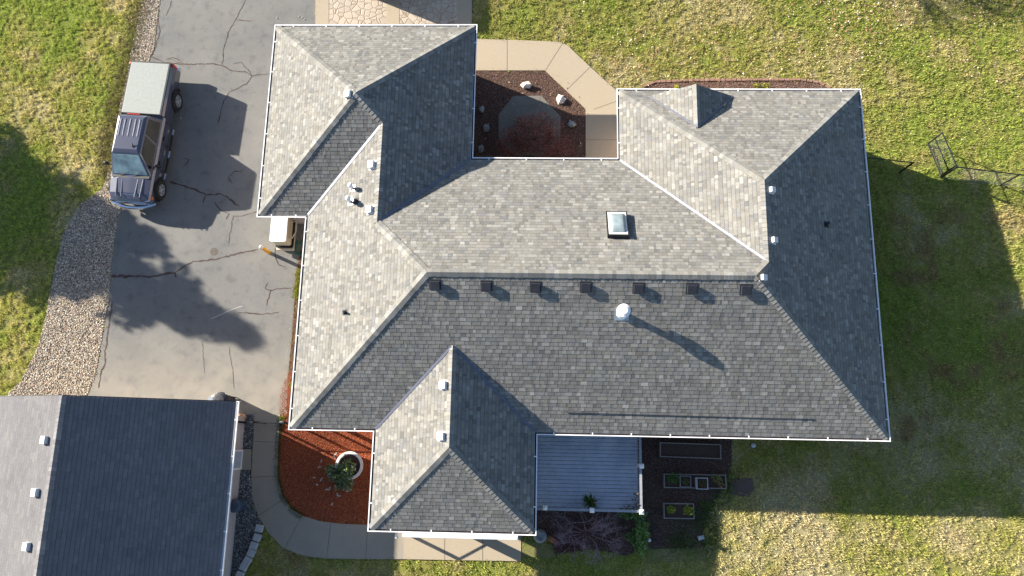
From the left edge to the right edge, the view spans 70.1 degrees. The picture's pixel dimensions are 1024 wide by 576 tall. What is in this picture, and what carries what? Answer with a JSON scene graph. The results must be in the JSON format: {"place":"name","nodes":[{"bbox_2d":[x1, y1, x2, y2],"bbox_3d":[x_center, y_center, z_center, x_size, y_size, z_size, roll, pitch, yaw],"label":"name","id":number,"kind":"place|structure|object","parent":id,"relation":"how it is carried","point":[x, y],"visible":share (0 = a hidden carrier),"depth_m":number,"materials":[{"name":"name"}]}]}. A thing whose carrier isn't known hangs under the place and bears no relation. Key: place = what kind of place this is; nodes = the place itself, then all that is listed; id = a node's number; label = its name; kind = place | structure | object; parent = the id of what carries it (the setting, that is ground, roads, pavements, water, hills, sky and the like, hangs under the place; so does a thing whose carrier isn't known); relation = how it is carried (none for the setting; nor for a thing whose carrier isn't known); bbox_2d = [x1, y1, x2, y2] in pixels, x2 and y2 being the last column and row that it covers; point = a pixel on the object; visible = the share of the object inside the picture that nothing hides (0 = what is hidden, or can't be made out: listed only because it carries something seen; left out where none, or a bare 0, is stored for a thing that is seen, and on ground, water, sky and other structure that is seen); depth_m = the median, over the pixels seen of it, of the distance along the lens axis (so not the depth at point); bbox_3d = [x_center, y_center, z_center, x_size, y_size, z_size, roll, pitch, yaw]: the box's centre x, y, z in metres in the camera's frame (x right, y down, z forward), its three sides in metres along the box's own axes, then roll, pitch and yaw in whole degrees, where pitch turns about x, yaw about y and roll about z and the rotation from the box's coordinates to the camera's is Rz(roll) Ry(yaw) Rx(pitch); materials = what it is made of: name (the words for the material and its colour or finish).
{"place":"outdoors","nodes":[
{"label":"outdoors","id":0,"kind":"place"},
{"bbox_2d":[87,0,314,414],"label":"driveway","id":1,"kind":"structure","parent":0,"point":[162,328],"depth_m":30.69,"materials":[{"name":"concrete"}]},
{"bbox_2d":[104,61,182,209],"bbox_3d":[-15.628,-6.572,30.816,2.420,1.991,6.480,4,78,3],"label":"pickup truck","id":2,"kind":"object","parent":1,"relation":"on","point":[152,103],"visible":1,"depth_m":30.48,"materials":[{"name":"paint"}]},
{"bbox_2d":[98,0,289,387],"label":"driveway cracks","id":3,"kind":"object","parent":1,"relation":"on","point":[165,273],"visible":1,"depth_m":30.60,"materials":[{"name":"black asphalt"}]},
{"bbox_2d":[210,248,217,255],"bbox_3d":[-12.515,-1.524,30.643,0.341,0.004,0.339,1,78,2],"label":"driveway stain","id":4,"kind":"object","parent":1,"relation":"on","point":[213,251],"visible":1,"depth_m":30.64,"materials":[{"name":"liquid"}]},
{"bbox_2d":[208,392,236,400],"bbox_3d":[-11.487,4.439,28.845,0.860,1.008,0.611,1,78,2],"label":"gas grill","id":5,"kind":"object","parent":1,"relation":"on","point":[221,396],"visible":0.67,"depth_m":28.44,"materials":[{"name":"white metal"}]},
{"bbox_2d":[259,245,270,253],"bbox_3d":[-10.184,-1.580,30.072,0.156,1.025,0.156,1,78,2],"label":"bollard","id":6,"kind":"object","parent":1,"relation":"on","point":[264,249],"visible":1,"depth_m":29.95,"materials":[{"name":"yellow paint"}]},
{"bbox_2d":[269,218,296,250],"bbox_3d":[-9.269,-2.387,30.124,0.973,1.189,1.590,1,78,2],"label":"utility cart","id":7,"kind":"object","parent":1,"relation":"on","point":[283,231],"visible":0.72,"depth_m":29.61,"materials":[{"name":"plastic"}]},
{"bbox_2d":[294,241,302,254],"bbox_3d":[-8.870,-1.666,30.501,0.485,0.078,0.627,1,78,2],"label":"garden hose","id":8,"kind":"object","parent":1,"relation":"on","point":[295,250],"visible":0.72,"depth_m":30.51,"materials":[{"name":"green rubber"}]},
{"bbox_2d":[251,414,402,558],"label":"path","id":9,"kind":"structure","parent":0,"point":[286,528],"depth_m":28.18,"materials":[{"name":"concrete"}]},
{"bbox_2d":[329,0,456,24],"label":"stamped patio","id":10,"kind":"structure","parent":0,"point":[410,12],"depth_m":32.63,"materials":[{"name":"concrete"}]},
{"bbox_2d":[403,535,520,560],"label":"patio","id":11,"kind":"structure","parent":0,"point":[457,549],"depth_m":27.83,"materials":[{"name":"beige concrete"}]},
{"bbox_2d":[0,0,1023,575],"bbox_3d":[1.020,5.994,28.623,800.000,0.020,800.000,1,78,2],"label":"lawn","id":12,"kind":"structure","parent":0,"point":[956,316],"depth_m":30.04,"materials":[{"name":"green plant"}]},
{"bbox_2d":[6,0,159,395],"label":"gravel","id":13,"kind":"structure","parent":12,"relation":"on","point":[67,283],"depth_m":30.43,"materials":[{"name":"grey gravel"}]},
{"bbox_2d":[91,0,156,191],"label":"weeds","id":14,"kind":"object","parent":13,"relation":"on","point":[116,103],"visible":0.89,"depth_m":32.26,"materials":[{"name":"green plant"}]},
{"bbox_2d":[0,395,244,575],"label":"garage","id":15,"kind":"structure","parent":12,"relation":"on","point":[108,486],"depth_m":25.05,"materials":[{"name":"grey"}]},
{"bbox_2d":[233,450,242,469],"bbox_3d":[-10.702,6.562,27.811,0.050,2.050,0.760,1,78,2],"label":"door","id":16,"kind":"structure","parent":15,"relation":"in","point":[238,458],"depth_m":28.50,"materials":[{"name":"white paint"}]},
{"bbox_2d":[236,570,244,575],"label":"edging block","id":17,"kind":"structure","parent":12,"relation":"on","point":[240,573],"depth_m":27.83,"materials":[{"name":"grey concrete"}]},
{"bbox_2d":[239,562,248,571],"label":"edging block","id":18,"kind":"structure","parent":12,"relation":"on","point":[243,567],"depth_m":27.86,"materials":[{"name":"grey concrete"}]},
{"bbox_2d":[230,414,262,575],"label":"dark gravel","id":19,"kind":"structure","parent":12,"relation":"on","point":[245,511],"depth_m":28.36,"materials":[{"name":"grey gravel"}]},
{"bbox_2d":[231,498,245,512],"bbox_3d":[-10.618,8.387,28.167,0.510,0.700,0.510,1,78,2],"label":"rain barrel","id":20,"kind":"object","parent":19,"relation":"on","point":[238,504],"visible":0.94,"depth_m":27.91,"materials":[{"name":"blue plastic"}]},
{"bbox_2d":[241,449,251,469],"bbox_3d":[-10.641,6.786,28.889,0.739,0.145,0.814,1,78,2],"label":"door pad","id":21,"kind":"object","parent":19,"relation":"on","point":[246,459],"depth_m":28.81,"materials":[{"name":"concrete"}]},
{"bbox_2d":[252,533,261,541],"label":"edging block","id":22,"kind":"structure","parent":19,"relation":"on","point":[257,537],"depth_m":28.07,"materials":[{"name":"grey concrete"}]},
{"bbox_2d":[255,524,263,532],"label":"edging block","id":23,"kind":"structure","parent":19,"relation":"on","point":[259,527],"depth_m":28.13,"materials":[{"name":"grey concrete"}]},
{"bbox_2d":[242,555,252,564],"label":"edging block","id":24,"kind":"structure","parent":12,"relation":"on","point":[247,560],"depth_m":27.90,"materials":[{"name":"grey concrete"}]},
{"bbox_2d":[246,548,255,557],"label":"edging block","id":25,"kind":"structure","parent":12,"relation":"on","point":[251,553],"depth_m":27.95,"materials":[{"name":"grey concrete"}]},
{"bbox_2d":[249,541,258,549],"bbox_3d":[-9.928,9.908,28.096,0.280,0.188,0.270,16,79,5],"label":"edging block","id":26,"kind":"object","parent":12,"relation":"on","point":[254,545],"depth_m":28.01,"materials":[{"name":"grey concrete"}]},
{"bbox_2d":[238,421,288,423],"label":"garden gate","id":27,"kind":"structure","parent":12,"relation":"on","point":[281,422],"depth_m":28.00,"materials":[{"name":"metal"}]},
{"bbox_2d":[289,251,301,372],"bbox_3d":[-7.856,1.993,29.810,2.296,0.112,7.256,1,78,2],"label":"bed","id":28,"kind":"object","parent":12,"relation":"on","point":[293,330],"visible":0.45,"depth_m":29.84,"materials":[{"name":"soil"}]},
{"bbox_2d":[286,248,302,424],"bbox_3d":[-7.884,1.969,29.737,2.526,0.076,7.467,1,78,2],"label":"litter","id":29,"kind":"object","parent":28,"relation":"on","point":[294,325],"visible":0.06,"depth_m":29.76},
{"bbox_2d":[291,268,300,299],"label":"strip weeds","id":30,"kind":"object","parent":28,"relation":"on","point":[297,279],"visible":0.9,"depth_m":30.21,"materials":[{"name":"green plant"}]},
{"bbox_2d":[278,373,372,524],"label":"red mulch","id":31,"kind":"object","parent":12,"relation":"on","point":[317,465],"visible":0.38,"depth_m":28.64,"materials":[{"name":"red wood"}]},
{"bbox_2d":[272,414,303,517],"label":"edge weeds","id":32,"kind":"object","parent":31,"relation":"on","point":[278,457],"visible":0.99,"depth_m":28.66,"materials":[{"name":"green plant"}]},
{"bbox_2d":[313,453,349,505],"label":"petals","id":33,"kind":"object","parent":31,"relation":"on","point":[330,487],"visible":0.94,"depth_m":28.46,"materials":[{"name":"plant"}]},
{"bbox_2d":[335,451,362,479],"bbox_3d":[-6.297,6.914,28.434,1.080,0.440,1.080,1,78,2],"label":"ring planter","id":34,"kind":"object","parent":31,"relation":"on","point":[354,457],"visible":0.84,"depth_m":28.30,"materials":[{"name":"white paint"}]},
{"bbox_2d":[324,459,355,490],"bbox_3d":[-6.643,7.198,28.123,1.424,0.941,1.285,1,78,2],"label":"trailing plant","id":35,"kind":"object","parent":34,"relation":"in","point":[343,470],"visible":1,"depth_m":28.07,"materials":[{"name":"green plant"}]},
{"bbox_2d":[315,0,471,24],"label":"patio border","id":36,"kind":"object","parent":12,"relation":"on","point":[464,12],"visible":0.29,"depth_m":32.62,"materials":[{"name":"beige concrete"}]},
{"bbox_2d":[473,71,585,157],"bbox_3d":[0.506,-7.210,31.435,5.308,0.120,4.619,1,78,2],"label":"courtyard bed","id":37,"kind":"object","parent":12,"relation":"on","point":[506,94],"visible":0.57,"depth_m":31.51,"materials":[{"name":"soil"}]},
{"bbox_2d":[478,145,483,152],"bbox_3d":[-1.316,-5.914,31.089,0.256,0.287,0.357,-19,78,-2],"label":"rock","id":38,"kind":"object","parent":37,"relation":"on","point":[480,148],"visible":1,"depth_m":30.99,"materials":[{"name":"grey stone"}]},
{"bbox_2d":[479,105,483,112],"bbox_3d":[-1.308,-7.729,31.468,0.254,0.287,0.355,19,80,6],"label":"rock","id":39,"kind":"object","parent":37,"relation":"on","point":[481,109],"visible":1,"depth_m":31.35,"materials":[{"name":"grey stone"}]},
{"bbox_2d":[483,124,489,131],"bbox_3d":[-1.084,-6.846,31.268,0.317,0.290,0.324,-25,78,-3],"label":"rock","id":40,"kind":"object","parent":37,"relation":"on","point":[486,127],"visible":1,"depth_m":31.18,"materials":[{"name":"grey stone"}]},
{"bbox_2d":[520,81,531,88],"bbox_3d":[0.609,-8.773,31.615,0.439,0.298,0.364,36,82,9],"label":"rock","id":41,"kind":"object","parent":37,"relation":"on","point":[526,85],"visible":1,"depth_m":31.51,"materials":[{"name":"white stone"}]},
{"bbox_2d":[473,70,585,157],"bbox_3d":[0.523,-7.232,31.365,5.546,0.078,4.907,1,78,2],"label":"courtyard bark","id":42,"kind":"object","parent":37,"relation":"on","point":[485,102],"visible":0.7,"depth_m":31.49,"materials":[{"name":"brown wood"}]},
{"bbox_2d":[499,96,560,155],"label":"octagonal paving","id":43,"kind":"structure","parent":37,"relation":"on","point":[521,105],"depth_m":31.39,"materials":[{"name":"concrete"}]},
{"bbox_2d":[495,111,574,157],"bbox_3d":[0.956,-6.359,30.543,3.386,1.290,2.288,1,78,2],"label":"maple tree","id":44,"kind":"object","parent":43,"relation":"on","point":[521,140],"visible":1,"depth_m":30.42,"materials":[{"name":"brown plant"}]},
{"bbox_2d":[556,94,565,104],"bbox_3d":[2.115,-8.120,31.425,0.452,0.280,0.449,1,78,2],"label":"rock","id":45,"kind":"object","parent":37,"relation":"on","point":[560,99],"visible":1,"depth_m":31.35,"materials":[{"name":"white stone"}]},
{"bbox_2d":[567,120,576,126],"bbox_3d":[2.550,-6.999,31.171,0.331,0.288,0.337,41,82,9],"label":"rock","id":46,"kind":"object","parent":37,"relation":"on","point":[571,123],"visible":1,"depth_m":31.07,"materials":[{"name":"grey stone"}]},
{"bbox_2d":[521,540,555,557],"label":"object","id":47,"kind":"structure","parent":12,"relation":"on","point":[532,549],"depth_m":27.75,"materials":[{"name":"plant"}]},
{"bbox_2d":[257,24,890,539],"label":"house","id":48,"kind":"structure","parent":12,"relation":"on","point":[695,260],"depth_m":25.55,"materials":[{"name":"grey"}]},
{"bbox_2d":[536,437,733,555],"bbox_3d":[4.577,7.760,28.158,7.902,0.115,4.881,1,78,2],"label":"garden bed","id":49,"kind":"object","parent":12,"relation":"on","point":[658,495],"visible":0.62,"depth_m":27.96,"materials":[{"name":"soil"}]},
{"bbox_2d":[534,529,546,542],"bbox_3d":[1.070,9.380,27.634,0.500,0.520,0.495,1,78,2],"label":"barrel","id":50,"kind":"object","parent":49,"relation":"on","point":[540,536],"visible":0.94,"depth_m":27.42,"materials":[{"name":"plastic"}]},
{"bbox_2d":[547,535,558,544],"bbox_3d":[1.511,9.563,27.694,0.506,0.258,0.208,29,81,7],"label":"terracotta trough","id":51,"kind":"object","parent":49,"relation":"on","point":[550,538],"visible":0.92,"depth_m":27.68,"materials":[{"name":"orange ceramic"}]},
{"bbox_2d":[551,535,579,554],"bbox_3d":[2.024,9.717,27.558,1.142,0.468,0.816,1,78,2],"label":"red barberry","id":52,"kind":"object","parent":49,"relation":"on","point":[573,545],"visible":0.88,"depth_m":27.56,"materials":[{"name":"red plant"}]},
{"bbox_2d":[542,499,627,569],"bbox_3d":[2.632,9.112,27.048,3.595,1.660,2.321,14,79,5],"label":"bare shrub","id":53,"kind":"object","parent":49,"relation":"on","point":[601,525],"visible":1,"depth_m":27.38,"materials":[{"name":"brown plant"}]},
{"bbox_2d":[537,435,643,514],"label":"deck","id":54,"kind":"structure","parent":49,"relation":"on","point":[551,492],"depth_m":27.80,"materials":[{"name":"grey wood"}]},
{"bbox_2d":[580,492,598,508],"bbox_3d":[2.933,7.981,27.317,0.802,0.584,0.758,1,78,2],"label":"potted palm","id":55,"kind":"object","parent":54,"relation":"on","point":[590,500],"visible":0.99,"depth_m":27.21,"materials":[{"name":"plant"}]},
{"bbox_2d":[620,488,639,513],"bbox_3d":[4.520,7.989,27.047,0.616,1.010,1.082,33,81,8],"label":"vine","id":56,"kind":"object","parent":54,"relation":"on","point":[636,505],"visible":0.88,"depth_m":26.97,"materials":[{"name":"green plant"}]},
{"bbox_2d":[613,512,649,558],"bbox_3d":[4.774,9.059,27.184,1.285,1.281,1.899,-27,79,-4],"label":"climbing shrub","id":57,"kind":"object","parent":49,"relation":"on","point":[639,535],"visible":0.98,"depth_m":27.18,"materials":[{"name":"green plant"}]},
{"bbox_2d":[643,507,657,541],"bbox_3d":[5.271,8.992,27.796,0.588,0.024,1.279,1,78,2],"label":"drip hose","id":58,"kind":"object","parent":49,"relation":"on","point":[652,523],"visible":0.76,"depth_m":27.78,"materials":[{"name":"black rubber"}]},
{"bbox_2d":[662,502,694,518],"bbox_3d":[6.324,8.467,27.751,1.154,0.300,0.578,1,78,2],"label":"raised bed","id":59,"kind":"object","parent":49,"relation":"on","point":[678,512],"visible":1,"depth_m":27.66,"materials":[{"name":"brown wood"}]},
{"bbox_2d":[666,505,675,512],"bbox_3d":[6.014,8.371,27.560,0.366,0.294,0.328,30,81,8],"label":"vegetable plant","id":60,"kind":"object","parent":59,"relation":"on","point":[671,508],"visible":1,"depth_m":27.54,"materials":[{"name":"green plant"}]},
{"bbox_2d":[683,505,694,515],"bbox_3d":[6.641,8.407,27.533,0.433,0.292,0.441,-43,80,-7],"label":"vegetable plant","id":61,"kind":"object","parent":59,"relation":"on","point":[687,512],"visible":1,"depth_m":27.54,"materials":[{"name":"green plant"}]},
{"bbox_2d":[659,442,720,458],"bbox_3d":[6.869,6.281,28.189,2.344,0.300,0.595,1,78,2],"label":"raised bed","id":62,"kind":"object","parent":49,"relation":"on","point":[690,450],"visible":1,"depth_m":28.11,"materials":[{"name":"brown wood"}]},
{"bbox_2d":[663,473,726,488],"bbox_3d":[6.983,7.396,27.952,2.360,0.300,0.541,1,78,2],"label":"raised bed","id":63,"kind":"object","parent":49,"relation":"on","point":[711,484],"visible":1,"depth_m":27.86,"materials":[{"name":"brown wood"}]},
{"bbox_2d":[666,472,679,484],"bbox_3d":[6.126,7.250,27.795,0.556,0.294,0.473,1,78,2],"label":"vegetable plant","id":64,"kind":"object","parent":63,"relation":"on","point":[672,479],"visible":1,"depth_m":27.78,"materials":[{"name":"green plant"}]},
{"bbox_2d":[679,475,690,487],"bbox_3d":[6.601,7.372,27.807,0.430,0.140,0.430,1,78,2],"label":"planter box","id":65,"kind":"object","parent":63,"relation":"in","point":[681,484],"visible":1,"depth_m":27.78,"materials":[{"name":"grey wood"}]},
{"bbox_2d":[695,477,707,489],"bbox_3d":[7.190,7.412,27.690,0.430,0.310,0.430,1,78,2],"label":"planter box","id":66,"kind":"object","parent":63,"relation":"on","point":[698,479],"visible":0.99,"depth_m":27.58,"materials":[{"name":"wood"}]},
{"bbox_2d":[711,474,722,483],"bbox_3d":[7.798,7.249,27.740,0.452,0.249,0.346,26,80,7],"label":"vegetable plant","id":67,"kind":"object","parent":63,"relation":"on","point":[717,479],"visible":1,"depth_m":27.73,"materials":[{"name":"green plant"}]},
{"bbox_2d":[652,456,743,566],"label":"bed weeds","id":68,"kind":"object","parent":49,"relation":"on","point":[702,524],"visible":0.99,"depth_m":27.70,"materials":[{"name":"green plant"}]},
{"bbox_2d":[647,548,706,561],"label":"mossy slab","id":69,"kind":"structure","parent":12,"relation":"on","point":[651,557],"depth_m":27.54,"materials":[{"name":"plant"}]},
{"bbox_2d":[642,80,829,88],"bbox_3d":[9.671,-8.329,31.343,9.242,0.120,1.227,1,78,2],"label":"bed","id":70,"kind":"object","parent":12,"relation":"on","point":[748,84],"visible":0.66,"depth_m":31.35,"materials":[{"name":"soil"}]},
{"bbox_2d":[643,78,829,88],"bbox_3d":[9.629,-8.788,31.362,7.932,0.074,0.472,1,78,2],"label":"brick edging","id":71,"kind":"object","parent":70,"relation":"on","point":[748,79],"visible":1,"depth_m":31.36,"materials":[{"name":"red brick"}]},
{"bbox_2d":[730,478,753,496],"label":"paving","id":72,"kind":"structure","parent":12,"relation":"on","point":[745,487],"depth_m":27.96,"materials":[{"name":"grey stone"}]},
{"bbox_2d":[548,0,1023,173],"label":"fallen leaves","id":73,"kind":"object","parent":12,"relation":"on","point":[831,40],"visible":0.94,"depth_m":31.61,"materials":[{"name":"brown plant"}]},
{"bbox_2d":[867,157,914,173],"bbox_3d":[14.519,-5.073,29.814,3.152,1.240,0.072,7,79,3],"label":"fence section","id":74,"kind":"object","parent":12,"relation":"on","point":[906,167],"visible":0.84,"depth_m":29.22,"materials":[{"name":"metal"}]},
{"bbox_2d":[940,166,1023,187],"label":"chain link fence","id":75,"kind":"object","parent":12,"relation":"on","point":[958,167],"visible":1,"depth_m":29.44,"materials":[{"name":"metal"}]},
{"bbox_2d":[927,132,956,175],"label":"fence gate","id":76,"kind":"structure","parent":75,"relation":"attached to","point":[945,164],"depth_m":29.73,"materials":[{"name":"metal"}]},
{"bbox_2d":[476,39,616,157],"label":"path","id":77,"kind":"structure","parent":0,"point":[582,79],"depth_m":31.72,"materials":[{"name":"beige concrete"}]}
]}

